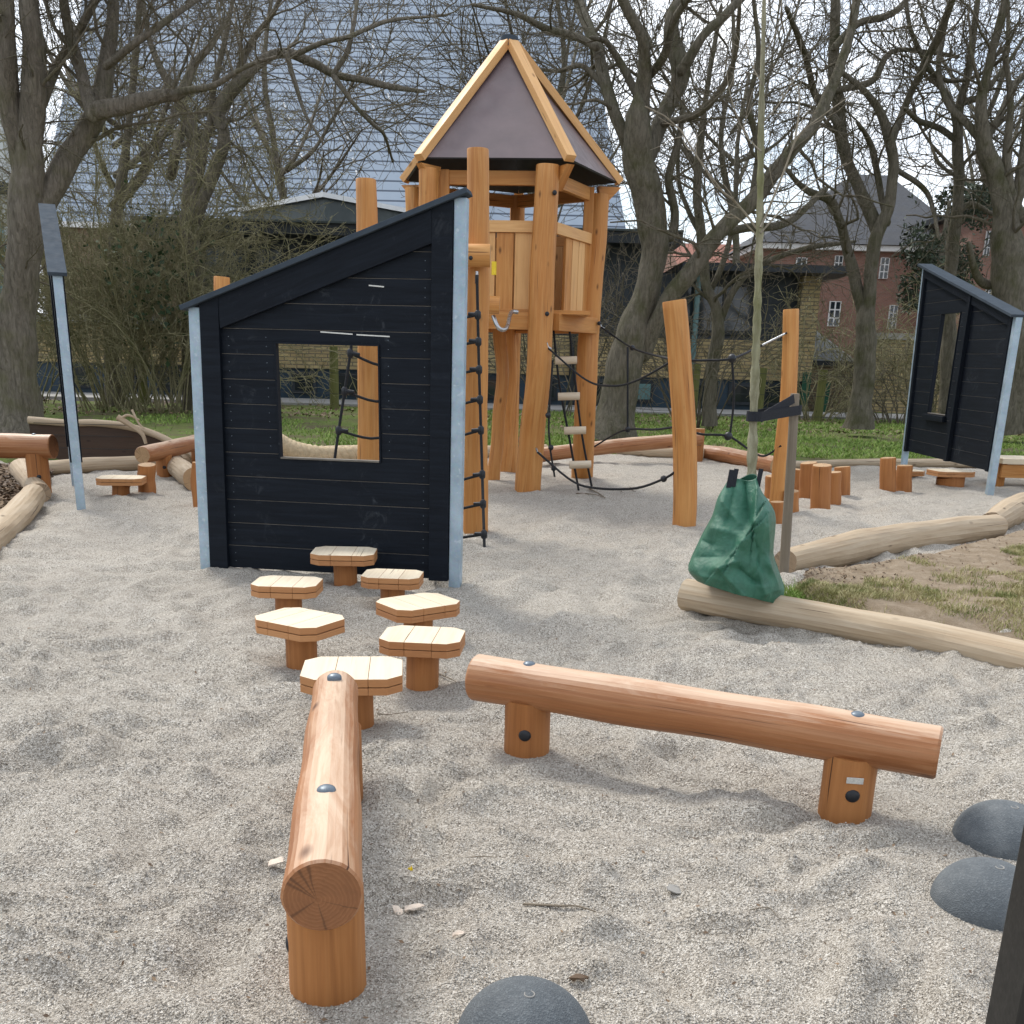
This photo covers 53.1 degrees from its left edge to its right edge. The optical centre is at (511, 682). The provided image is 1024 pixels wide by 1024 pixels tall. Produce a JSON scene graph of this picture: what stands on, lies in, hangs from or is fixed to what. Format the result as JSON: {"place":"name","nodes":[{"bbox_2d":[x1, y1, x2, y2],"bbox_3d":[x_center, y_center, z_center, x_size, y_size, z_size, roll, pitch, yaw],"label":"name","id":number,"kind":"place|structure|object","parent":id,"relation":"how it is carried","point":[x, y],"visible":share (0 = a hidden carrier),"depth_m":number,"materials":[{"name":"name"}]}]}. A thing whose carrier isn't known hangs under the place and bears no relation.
{"place":"outdoors","nodes":[
{"label":"outdoors","id":0,"kind":"place"},
{"bbox_2d":[41,391,905,420],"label":"path","id":1,"kind":"structure","parent":0,"point":[285,401],"depth_m":30.81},
{"bbox_2d":[0,454,1023,1023],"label":"gravel","id":2,"kind":"structure","parent":0,"point":[554,558],"depth_m":4.09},
{"bbox_2d":[0,466,21,508],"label":"litter bed","id":3,"kind":"object","parent":2,"relation":"on","point":[11,480],"visible":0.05,"depth_m":11.58,"materials":[{"name":"brown plant"}]},
{"bbox_2d":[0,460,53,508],"bbox_3d":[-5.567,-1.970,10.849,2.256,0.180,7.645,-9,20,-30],"label":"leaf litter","id":4,"kind":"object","parent":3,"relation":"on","point":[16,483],"visible":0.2,"depth_m":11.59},
{"bbox_2d":[0,484,45,549],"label":"border log","id":5,"kind":"object","parent":2,"relation":"on","point":[20,510],"visible":0.98,"depth_m":9.13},
{"bbox_2d":[0,433,58,492],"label":"balance log","id":6,"kind":"object","parent":2,"relation":"on","point":[36,451],"visible":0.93,"depth_m":11.10,"materials":[{"name":"brown wood"}]},
{"bbox_2d":[9,458,50,501],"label":"border log","id":7,"kind":"object","parent":2,"relation":"on","point":[17,469],"visible":0.55,"depth_m":11.56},
{"bbox_2d":[38,203,85,509],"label":"play house panel","id":8,"kind":"structure","parent":2,"relation":"on","point":[55,259],"depth_m":10.00,"materials":[{"name":"wood"}]},
{"bbox_2d":[49,456,155,474],"bbox_3d":[-5.443,-2.897,13.607,1.456,0.206,0.238,-14,23,-40],"label":"border log","id":9,"kind":"object","parent":2,"relation":"on","point":[120,463],"visible":0.58,"depth_m":13.51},
{"bbox_2d":[27,416,191,463],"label":"sandbox wall","id":10,"kind":"structure","parent":2,"relation":"on","point":[103,438],"depth_m":14.66,"materials":[{"name":"wood"}]},
{"bbox_2d":[96,475,146,495],"bbox_3d":[-4.307,-2.102,11.332,0.482,0.345,0.387,-1,18,-8],"label":"stepping stool","id":11,"kind":"object","parent":2,"relation":"on","point":[120,484],"visible":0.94,"depth_m":11.18,"materials":[{"name":"brown wood"}]},
{"bbox_2d":[137,462,155,492],"bbox_3d":[-4.130,-2.203,11.604,0.222,0.558,0.219,2,18,0],"label":"stump","id":12,"kind":"object","parent":2,"relation":"on","point":[147,470],"visible":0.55,"depth_m":11.51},
{"bbox_2d":[135,435,195,477],"bbox_3d":[-4.442,-2.951,13.685,0.222,0.671,1.884,4,18,9],"label":"balance log","id":13,"kind":"object","parent":2,"relation":"on","point":[161,454],"visible":0.69,"depth_m":13.21,"materials":[{"name":"brown wood"}]},
{"bbox_2d":[167,456,191,490],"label":"border log","id":14,"kind":"object","parent":2,"relation":"on","point":[179,469],"visible":0.59,"depth_m":12.38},
{"bbox_2d":[251,575,322,609],"bbox_3d":[-1.389,-0.453,6.365,0.402,0.361,0.325,2,18,0],"label":"stepping stool","id":15,"kind":"object","parent":2,"relation":"on","point":[288,591],"visible":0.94,"depth_m":6.22,"materials":[{"name":"brown wood"}]},
{"bbox_2d":[255,607,344,669],"bbox_3d":[-1.119,-0.160,5.429,0.419,0.385,0.336,11,20,28],"label":"stepping stool","id":16,"kind":"object","parent":2,"relation":"on","point":[301,631],"visible":0.93,"depth_m":5.33,"materials":[{"name":"brown wood"}]},
{"bbox_2d":[282,434,357,458],"bbox_3d":[-1.781,-2.402,10.434,1.412,0.344,0.267,-1,18,-8],"label":"border log","id":17,"kind":"object","parent":2,"relation":"on","point":[292,448],"visible":0.36,"depth_m":10.32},
{"bbox_2d":[280,670,365,1006],"bbox_3d":[-0.578,0.483,3.284,0.207,0.652,1.588,-1,18,-8],"label":"balance log","id":18,"kind":"object","parent":2,"relation":"on","point":[322,895],"visible":1,"depth_m":2.62,"materials":[{"name":"brown wood"}]},
{"bbox_2d":[179,187,472,587],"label":"play house panel","id":19,"kind":"structure","parent":2,"relation":"on","point":[394,289],"depth_m":7.16,"materials":[{"name":"wood"}]},
{"bbox_2d":[274,342,381,462],"bbox_3d":[-1.284,-1.965,7.190,0.753,0.794,0.059,4,18,8],"label":"window frame","id":20,"kind":"structure","parent":19,"relation":"in","point":[276,344],"depth_m":7.20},
{"bbox_2d":[310,546,376,585],"bbox_3d":[-1.183,-0.742,7.246,0.446,0.386,0.362,2,18,0],"label":"stepping stool","id":21,"kind":"object","parent":2,"relation":"on","point":[344,561],"visible":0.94,"depth_m":7.13,"materials":[{"name":"brown wood"}]},
{"bbox_2d":[300,656,402,729],"bbox_3d":[-0.710,0.118,4.591,0.439,0.389,0.352,0,18,-6],"label":"stepping stool","id":22,"kind":"object","parent":2,"relation":"on","point":[372,676],"visible":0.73,"depth_m":4.50,"materials":[{"name":"brown wood"}]},
{"bbox_2d":[361,568,423,598],"bbox_3d":[-0.782,-0.544,6.719,0.388,0.348,0.317,2,18,0],"label":"stepping stool","id":23,"kind":"object","parent":2,"relation":"on","point":[392,582],"visible":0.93,"depth_m":6.57,"materials":[{"name":"brown wood"}]},
{"bbox_2d":[376,593,459,626],"bbox_3d":[-0.534,-0.276,5.837,0.419,0.387,0.336,-12,22,-36],"label":"stepping stool","id":24,"kind":"object","parent":2,"relation":"on","point":[422,609],"visible":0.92,"depth_m":5.70,"materials":[{"name":"brown wood"}]},
{"bbox_2d":[379,625,464,690],"bbox_3d":[-0.447,-0.053,5.138,0.399,0.393,0.320,3,18,4],"label":"stepping stool","id":25,"kind":"object","parent":2,"relation":"on","point":[422,649],"visible":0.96,"depth_m":5.04,"materials":[{"name":"brown wood"}]},
{"bbox_2d":[356,147,490,533],"bbox_3d":[-0.810,-2.912,9.237,1.251,3.487,0.439,2,18,0],"label":"climbing gantry","id":26,"kind":"object","parent":2,"relation":"on","point":[479,253],"visible":0.45,"depth_m":9.21,"materials":[{"name":"brown wood"}]},
{"bbox_2d":[333,271,486,546],"bbox_3d":[-0.915,-2.406,8.863,1.461,2.359,0.870,2,18,0],"label":"climbing net","id":27,"kind":"object","parent":26,"relation":"hanging from","point":[477,369],"visible":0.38,"depth_m":9.06,"materials":[{"name":"black fabric"}]},
{"bbox_2d":[0,574,988,1022],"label":"gravel debris","id":28,"kind":"object","parent":2,"relation":"on","point":[438,884],"visible":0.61,"depth_m":3.07,"materials":[{"name":"beige"}]},
{"bbox_2d":[399,34,623,491],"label":"play tower","id":29,"kind":"structure","parent":2,"relation":"on","point":[511,110],"depth_m":12.00,"materials":[{"name":"brown wood"}]},
{"bbox_2d":[553,330,592,490],"bbox_3d":[0.750,-3.364,12.682,0.592,2.042,0.095,2,18,0],"label":"rope ladder","id":30,"kind":"object","parent":29,"relation":"hanging from","point":[580,428],"visible":0.92,"depth_m":12.68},
{"bbox_2d":[0,616,1023,1023],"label":"gravel grains","id":31,"kind":"object","parent":2,"relation":"on","point":[408,986],"visible":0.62,"depth_m":3.21},
{"bbox_2d":[458,975,589,1023],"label":"rubber dome","id":32,"kind":"structure","parent":2,"relation":"on","point":[523,999],"depth_m":2.44,"materials":[{"name":"rubber"}]},
{"bbox_2d":[543,432,703,461],"bbox_3d":[1.735,-3.728,16.195,2.923,0.433,0.223,-6,19,-23],"label":"balance log","id":33,"kind":"object","parent":2,"relation":"on","point":[611,446],"visible":0.63,"depth_m":16.10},
{"bbox_2d":[616,448,703,458],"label":"border log","id":34,"kind":"object","parent":2,"relation":"on","point":[666,453],"visible":0.33,"depth_m":17.41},
{"bbox_2d":[662,299,696,526],"bbox_3d":[1.612,-2.452,9.880,0.481,2.346,0.244,2,18,0],"label":"log post","id":35,"kind":"object","parent":2,"relation":"on","point":[684,434],"visible":0.89,"depth_m":9.75,"materials":[{"name":"wood"}]},
{"bbox_2d":[535,325,673,490],"bbox_3d":[0.935,-3.166,11.573,1.236,1.829,3.845,1,18,-3],"label":"rope net","id":36,"kind":"object","parent":35,"relation":"attached to","point":[627,429],"visible":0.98,"depth_m":11.42,"materials":[{"name":"fabric"}]},
{"bbox_2d":[465,654,943,824],"bbox_3d":[0.678,0.295,4.067,1.850,0.597,0.207,9,19,23],"label":"balance log","id":37,"kind":"object","parent":2,"relation":"on","point":[855,751],"visible":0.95,"depth_m":3.88,"materials":[{"name":"brown wood"}]},
{"bbox_2d":[704,445,772,472],"bbox_3d":[3.671,-3.615,16.513,0.438,0.285,2.510,-5,19,-19],"label":"border log","id":38,"kind":"object","parent":2,"relation":"on","point":[732,456],"visible":0.58,"depth_m":16.62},
{"bbox_2d":[644,0,857,474],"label":"young tree","id":39,"kind":"object","parent":2,"relation":"on","point":[752,445],"visible":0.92,"depth_m":6.85,"materials":[{"name":"green plant"}]},
{"bbox_2d":[769,309,798,501],"bbox_3d":[2.938,-2.796,11.063,0.253,2.343,0.201,2,18,0],"label":"log post","id":40,"kind":"object","parent":2,"relation":"on","point":[789,366],"visible":0.65,"depth_m":10.88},
{"bbox_2d":[691,332,786,456],"bbox_3d":[2.316,-2.878,10.308,0.466,1.291,1.825,16,23,38],"label":"rope net","id":41,"kind":"object","parent":40,"relation":"attached to","point":[731,358],"visible":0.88,"depth_m":9.96,"materials":[{"name":"fabric"}]},
{"bbox_2d":[799,461,816,498],"bbox_3d":[3.704,-2.436,12.795,0.257,0.643,0.221,2,18,0],"label":"stump","id":42,"kind":"object","parent":2,"relation":"on","point":[805,479],"visible":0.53,"depth_m":12.70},
{"bbox_2d":[810,463,831,508],"bbox_3d":[3.557,-2.159,11.806,0.263,0.713,0.238,2,18,0],"label":"stump","id":43,"kind":"object","parent":2,"relation":"on","point":[820,495],"visible":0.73,"depth_m":11.71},
{"bbox_2d":[831,471,841,504],"bbox_3d":[3.858,-2.236,12.282,0.210,0.589,0.173,2,18,0],"label":"stump","id":44,"kind":"object","parent":2,"relation":"on","point":[836,476],"visible":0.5,"depth_m":12.19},
{"bbox_2d":[834,466,850,495],"bbox_3d":[4.163,-2.441,12.937,0.241,0.587,0.203,2,18,0],"label":"stump","id":45,"kind":"object","parent":2,"relation":"on","point":[845,479],"visible":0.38,"depth_m":12.82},
{"bbox_2d":[677,579,1023,668],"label":"border log","id":46,"kind":"object","parent":2,"relation":"on","point":[868,627],"visible":0.89,"depth_m":6.20,"materials":[{"name":"wood"}]},
{"bbox_2d":[688,468,783,602],"bbox_3d":[1.460,-0.917,6.491,0.643,0.866,0.620,2,18,0],"label":"watering bag","id":47,"kind":"object","parent":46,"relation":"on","point":[733,552],"visible":0.99,"depth_m":6.36,"materials":[{"name":"plastic"}]},
{"bbox_2d":[879,457,895,491],"bbox_3d":[4.904,-2.606,13.386,0.261,0.675,0.211,2,18,0],"label":"stump","id":48,"kind":"object","parent":2,"relation":"on","point":[887,477],"visible":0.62,"depth_m":13.28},
{"bbox_2d":[774,514,1007,572],"bbox_3d":[3.428,-1.261,9.139,3.380,0.296,0.354,-12,22,-37],"label":"border log","id":49,"kind":"object","parent":2,"relation":"on","point":[848,548],"visible":0.77,"depth_m":8.96,"materials":[{"name":"wood"}]},
{"bbox_2d":[896,465,912,491],"bbox_3d":[5.230,-2.625,13.669,0.249,0.553,0.223,2,18,0],"label":"stump","id":50,"kind":"object","parent":2,"relation":"on","point":[904,478],"visible":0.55,"depth_m":13.56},
{"bbox_2d":[796,458,1023,468],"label":"border log","id":51,"kind":"object","parent":2,"relation":"on","point":[936,463],"visible":0.34,"depth_m":16.96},
{"bbox_2d":[926,468,974,486],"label":"stepping stool","id":52,"kind":"object","parent":2,"relation":"on","point":[951,477],"visible":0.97,"depth_m":14.34,"materials":[{"name":"brown wood"}]},
{"bbox_2d":[900,264,1023,495],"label":"play house panel","id":53,"kind":"structure","parent":2,"relation":"on","point":[967,428],"depth_m":14.11,"materials":[{"name":"wood"}]},
{"bbox_2d":[927,312,960,415],"bbox_3d":[6.269,-4.608,14.820,0.061,1.410,0.689,2,18,0],"label":"window frame","id":54,"kind":"structure","parent":53,"relation":"in","point":[942,319],"depth_m":15.06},
{"bbox_2d":[930,857,1015,930],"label":"rubber dome","id":55,"kind":"structure","parent":2,"relation":"on","point":[975,891],"depth_m":3.12,"materials":[{"name":"rubber"}]},
{"bbox_2d":[952,799,1023,860],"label":"rubber dome","id":56,"kind":"structure","parent":2,"relation":"on","point":[993,828],"depth_m":3.55,"materials":[{"name":"rubber"}]},
{"bbox_2d":[984,492,1023,528],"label":"border log","id":57,"kind":"object","parent":2,"relation":"on","point":[1010,509],"visible":0.68,"depth_m":10.66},
{"bbox_2d":[985,826,1023,1023],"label":"metal post","id":58,"kind":"object","parent":2,"relation":"on","point":[1006,1004],"depth_m":1.75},
{"bbox_2d":[995,455,1023,486],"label":"bench","id":59,"kind":"object","parent":2,"relation":"on","point":[1005,470],"visible":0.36,"depth_m":14.39,"materials":[{"name":"brown wood"}]},
{"bbox_2d":[0,400,1023,462],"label":"lawn","id":60,"kind":"structure","parent":0,"point":[183,428],"depth_m":22.73,"materials":[{"name":"plant"}]},
{"bbox_2d":[0,227,177,403],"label":"shrub","id":61,"kind":"object","parent":60,"relation":"on","point":[57,375],"visible":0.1,"depth_m":27.32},
{"bbox_2d":[0,36,312,410],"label":"shrub","id":62,"kind":"object","parent":60,"relation":"on","point":[104,405],"visible":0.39,"depth_m":23.73,"materials":[{"name":"plant"}]},
{"bbox_2d":[83,179,214,368],"bbox_3d":[-8.583,-9.429,23.901,3.317,4.035,3.549,2,18,0],"label":"ivy","id":63,"kind":"object","parent":62,"relation":"attached to","point":[167,363],"visible":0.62,"depth_m":23.70,"materials":[{"name":"green plant"}]},
{"bbox_2d":[14,0,325,405],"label":"bare tree","id":64,"kind":"object","parent":60,"relation":"on","point":[135,62],"visible":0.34,"depth_m":25.54,"materials":[{"name":"brown plant"}]},
{"bbox_2d":[0,0,343,433],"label":"bare tree","id":65,"kind":"object","parent":60,"relation":"on","point":[32,184],"visible":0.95,"depth_m":15.77,"materials":[{"name":"brown plant"}]},
{"bbox_2d":[0,0,358,413],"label":"shrub","id":66,"kind":"object","parent":60,"relation":"on","point":[135,401],"visible":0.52,"depth_m":23.45,"materials":[{"name":"plant"}]},
{"bbox_2d":[91,213,345,411],"bbox_3d":[-7.696,-9.079,25.964,6.703,5.094,5.395,2,18,0],"label":"shrub","id":67,"kind":"object","parent":60,"relation":"on","point":[181,360],"visible":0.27,"depth_m":26.33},
{"bbox_2d":[119,0,546,409],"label":"bare tree","id":68,"kind":"object","parent":60,"relation":"on","point":[335,75],"visible":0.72,"depth_m":24.17,"materials":[{"name":"brown plant"}]},
{"bbox_2d":[42,339,938,422],"bbox_3d":[-0.315,-8.432,28.278,30.132,2.237,0.275,2,18,0],"label":"wire fence","id":69,"kind":"object","parent":60,"relation":"on","point":[817,415],"visible":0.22,"depth_m":28.25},
{"bbox_2d":[43,397,1023,438],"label":"fallen leaves","id":70,"kind":"object","parent":60,"relation":"on","point":[311,412],"visible":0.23,"depth_m":25.68,"materials":[{"name":"brown plant"}]},
{"bbox_2d":[488,196,752,418],"bbox_3d":[0.772,-9.487,26.113,8.383,5.642,7.727,-15,24,-41],"label":"shrub","id":71,"kind":"object","parent":60,"relation":"on","point":[606,299],"visible":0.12,"depth_m":26.33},
{"bbox_2d":[422,0,972,439],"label":"bare tree","id":72,"kind":"object","parent":60,"relation":"on","point":[641,325],"visible":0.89,"depth_m":18.13,"materials":[{"name":"brown plant"}]},
{"bbox_2d":[562,196,881,429],"bbox_3d":[3.849,-8.016,23.603,5.130,5.841,9.025,-11,21,-33],"label":"shrub","id":73,"kind":"object","parent":60,"relation":"on","point":[698,413],"visible":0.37,"depth_m":23.03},
{"bbox_2d":[610,0,878,426],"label":"bare tree","id":74,"kind":"object","parent":60,"relation":"on","point":[709,412],"visible":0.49,"depth_m":22.55,"materials":[{"name":"brown plant"}]},
{"bbox_2d":[718,273,938,420],"bbox_3d":[8.881,-8.520,28.472,5.907,5.261,4.834,-11,21,-33],"label":"shrub","id":75,"kind":"object","parent":60,"relation":"on","point":[805,408],"visible":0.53,"depth_m":28.39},
{"bbox_2d":[738,287,939,412],"bbox_3d":[10.542,-10.368,33.240,7.068,5.629,7.368,2,18,0],"label":"shrub","id":76,"kind":"object","parent":60,"relation":"on","point":[845,340],"visible":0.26,"depth_m":32.68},
{"bbox_2d":[690,0,1023,429],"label":"bare tree","id":77,"kind":"object","parent":60,"relation":"on","point":[860,416],"visible":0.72,"depth_m":21.18,"materials":[{"name":"brown plant"}]},
{"bbox_2d":[797,327,939,424],"bbox_3d":[10.374,-8.230,27.989,5.829,3.537,5.674,-15,24,-42],"label":"shrub","id":78,"kind":"object","parent":60,"relation":"on","point":[883,406],"visible":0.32,"depth_m":28.20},
{"bbox_2d":[805,263,987,422],"bbox_3d":[12.587,-8.788,28.454,7.697,5.396,6.853,2,18,0],"label":"shrub","id":79,"kind":"object","parent":60,"relation":"on","point":[908,373],"visible":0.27,"depth_m":28.63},
{"bbox_2d":[872,333,939,413],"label":"garden wall","id":80,"kind":"structure","parent":60,"relation":"on","point":[901,408],"depth_m":34.98,"materials":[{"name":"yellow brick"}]},
{"bbox_2d":[800,0,1023,413],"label":"bare tree","id":81,"kind":"object","parent":60,"relation":"on","point":[948,342],"visible":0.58,"depth_m":21.69,"materials":[{"name":"brown plant"}]},
{"bbox_2d":[818,0,1023,435],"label":"bare tree","id":82,"kind":"object","parent":60,"relation":"on","point":[1005,282],"visible":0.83,"depth_m":20.78,"materials":[{"name":"brown plant"}]},
{"bbox_2d":[14,0,1023,312],"label":"sky","id":83,"kind":"structure","parent":0,"point":[689,229],"materials":[{"name":"white"}]},
{"bbox_2d":[792,530,1023,639],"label":"planting bed","id":84,"kind":"object","parent":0,"point":[923,611],"visible":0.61,"depth_m":7.59,"materials":[{"name":"soil"}]},
{"bbox_2d":[779,393,799,572],"bbox_3d":[2.084,-1.355,7.722,0.138,1.588,0.075,2,18,0],"label":"stake","id":85,"kind":"object","parent":84,"relation":"on","point":[784,560],"visible":0.77,"depth_m":7.67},
{"bbox_2d":[746,394,801,421],"bbox_3d":[1.899,-1.985,7.395,0.531,0.193,0.118,-11,22,-34],"label":"tree strap","id":86,"kind":"object","parent":85,"relation":"attached to","point":[782,409],"visible":0.98,"depth_m":7.35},
{"bbox_2d":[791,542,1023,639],"bbox_3d":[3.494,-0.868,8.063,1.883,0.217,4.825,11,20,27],"label":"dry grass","id":87,"kind":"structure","parent":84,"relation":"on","point":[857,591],"depth_m":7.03,"materials":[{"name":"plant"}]},
{"bbox_2d":[798,529,1023,591],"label":"leaf debris","id":88,"kind":"object","parent":84,"relation":"on","point":[811,572],"visible":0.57,"depth_m":7.77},
{"label":"ground","id":89,"kind":"structure","parent":0,"visible":0},
{"bbox_2d":[0,119,10,292],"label":"pale building","id":90,"kind":"structure","parent":89,"relation":"on","point":[2,161],"depth_m":42.72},
{"bbox_2d":[84,0,486,313],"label":"bare tree","id":91,"kind":"object","parent":89,"relation":"on","point":[318,188],"visible":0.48,"depth_m":42.76,"materials":[{"name":"brown plant"}]},
{"bbox_2d":[42,0,625,315],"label":"hall","id":92,"kind":"structure","parent":89,"relation":"on","point":[388,193],"depth_m":88.56,"materials":[{"name":"tile"}]},
{"bbox_2d":[36,216,847,409],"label":"pavilion","id":93,"kind":"structure","parent":89,"relation":"on","point":[742,400],"depth_m":32.74,"materials":[{"name":"yellow brick"}]},
{"bbox_2d":[203,244,285,292],"bbox_3d":[-8.446,-12.653,32.501,2.600,2.284,0.114,2,18,0],"label":"window","id":94,"kind":"structure","parent":93,"relation":"in","point":[275,251],"depth_m":32.21,"materials":[{"name":"black glass"}]},
{"bbox_2d":[291,371,316,393],"bbox_3d":[-6.749,-9.738,33.240,0.786,0.681,0.088,2,18,0],"label":"basement window","id":95,"kind":"structure","parent":93,"relation":"in","point":[295,385],"depth_m":33.22,"materials":[{"name":"black glass"}]},
{"bbox_2d":[238,192,405,221],"bbox_3d":[-6.566,-17.645,40.611,6.172,1.851,8.619,13,21,33],"label":"roof lantern","id":96,"kind":"object","parent":93,"relation":"on","point":[344,213],"visible":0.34,"depth_m":36.59,"materials":[{"name":"metal"}]},
{"bbox_2d":[339,373,357,394],"bbox_3d":[-5.268,-9.700,33.240,0.906,0.681,0.088,2,18,0],"label":"basement window","id":97,"kind":"structure","parent":93,"relation":"in","point":[341,376],"depth_m":33.19,"materials":[{"name":"black glass"}]},
{"bbox_2d":[637,381,653,402],"bbox_3d":[4.194,-9.452,33.240,0.782,0.681,0.088,2,18,0],"label":"basement window","id":98,"kind":"structure","parent":93,"relation":"in","point":[642,383],"depth_m":33.20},
{"bbox_2d":[683,282,765,335],"bbox_3d":[6.740,-11.939,32.707,2.600,1.555,0.114,2,18,0],"label":"window","id":99,"kind":"structure","parent":93,"relation":"in","point":[737,299],"depth_m":32.65,"materials":[{"name":"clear glass"}]},
{"bbox_2d":[727,383,749,404],"bbox_3d":[7.470,-9.366,33.240,0.901,0.681,0.088,2,18,0],"label":"basement window","id":100,"kind":"structure","parent":93,"relation":"in","point":[741,394],"depth_m":33.20,"materials":[{"name":"black glass"}]},
{"bbox_2d":[764,384,780,405],"bbox_3d":[8.520,-9.338,33.240,0.781,0.681,0.088,2,18,0],"label":"basement window","id":101,"kind":"structure","parent":93,"relation":"in","point":[777,389],"depth_m":33.21,"materials":[{"name":"black glass"}]},
{"bbox_2d":[323,0,750,227],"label":"bare tree","id":102,"kind":"object","parent":89,"relation":"on","point":[561,81],"visible":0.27,"depth_m":43.30,"materials":[{"name":"brown plant"}]},
{"bbox_2d":[663,243,749,272],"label":"tiled house","id":103,"kind":"structure","parent":89,"relation":"on","point":[683,250],"depth_m":68.20,"materials":[{"name":"red tile"}]},
{"bbox_2d":[554,0,917,262],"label":"bare tree","id":104,"kind":"object","parent":89,"relation":"on","point":[736,253],"visible":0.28,"depth_m":43.77,"materials":[{"name":"brown plant"}]},
{"bbox_2d":[808,331,853,411],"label":"yard wall","id":105,"kind":"structure","parent":89,"relation":"on","point":[820,362],"depth_m":34.63,"materials":[{"name":"brown brick"}]},
{"bbox_2d":[728,175,939,356],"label":"brick house","id":106,"kind":"structure","parent":89,"relation":"on","point":[904,204],"depth_m":59.90,"materials":[{"name":"red brick"}]},
{"bbox_2d":[827,301,841,325],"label":"window","id":107,"kind":"structure","parent":106,"relation":"in","point":[834,306],"depth_m":59.96,"materials":[{"name":"white paint"}]},
{"bbox_2d":[792,0,1023,214],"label":"bare tree","id":108,"kind":"object","parent":89,"relation":"on","point":[938,152],"visible":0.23,"depth_m":75.71,"materials":[{"name":"brown plant"}]},
{"bbox_2d":[891,181,992,314],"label":"evergreen tree","id":109,"kind":"object","parent":89,"relation":"on","point":[911,259],"visible":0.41,"depth_m":49.43,"materials":[{"name":"green plant"}]},
{"bbox_2d":[864,207,1023,327],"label":"brick block","id":110,"kind":"structure","parent":89,"relation":"on","point":[976,239],"depth_m":55.46,"materials":[{"name":"red brick"}]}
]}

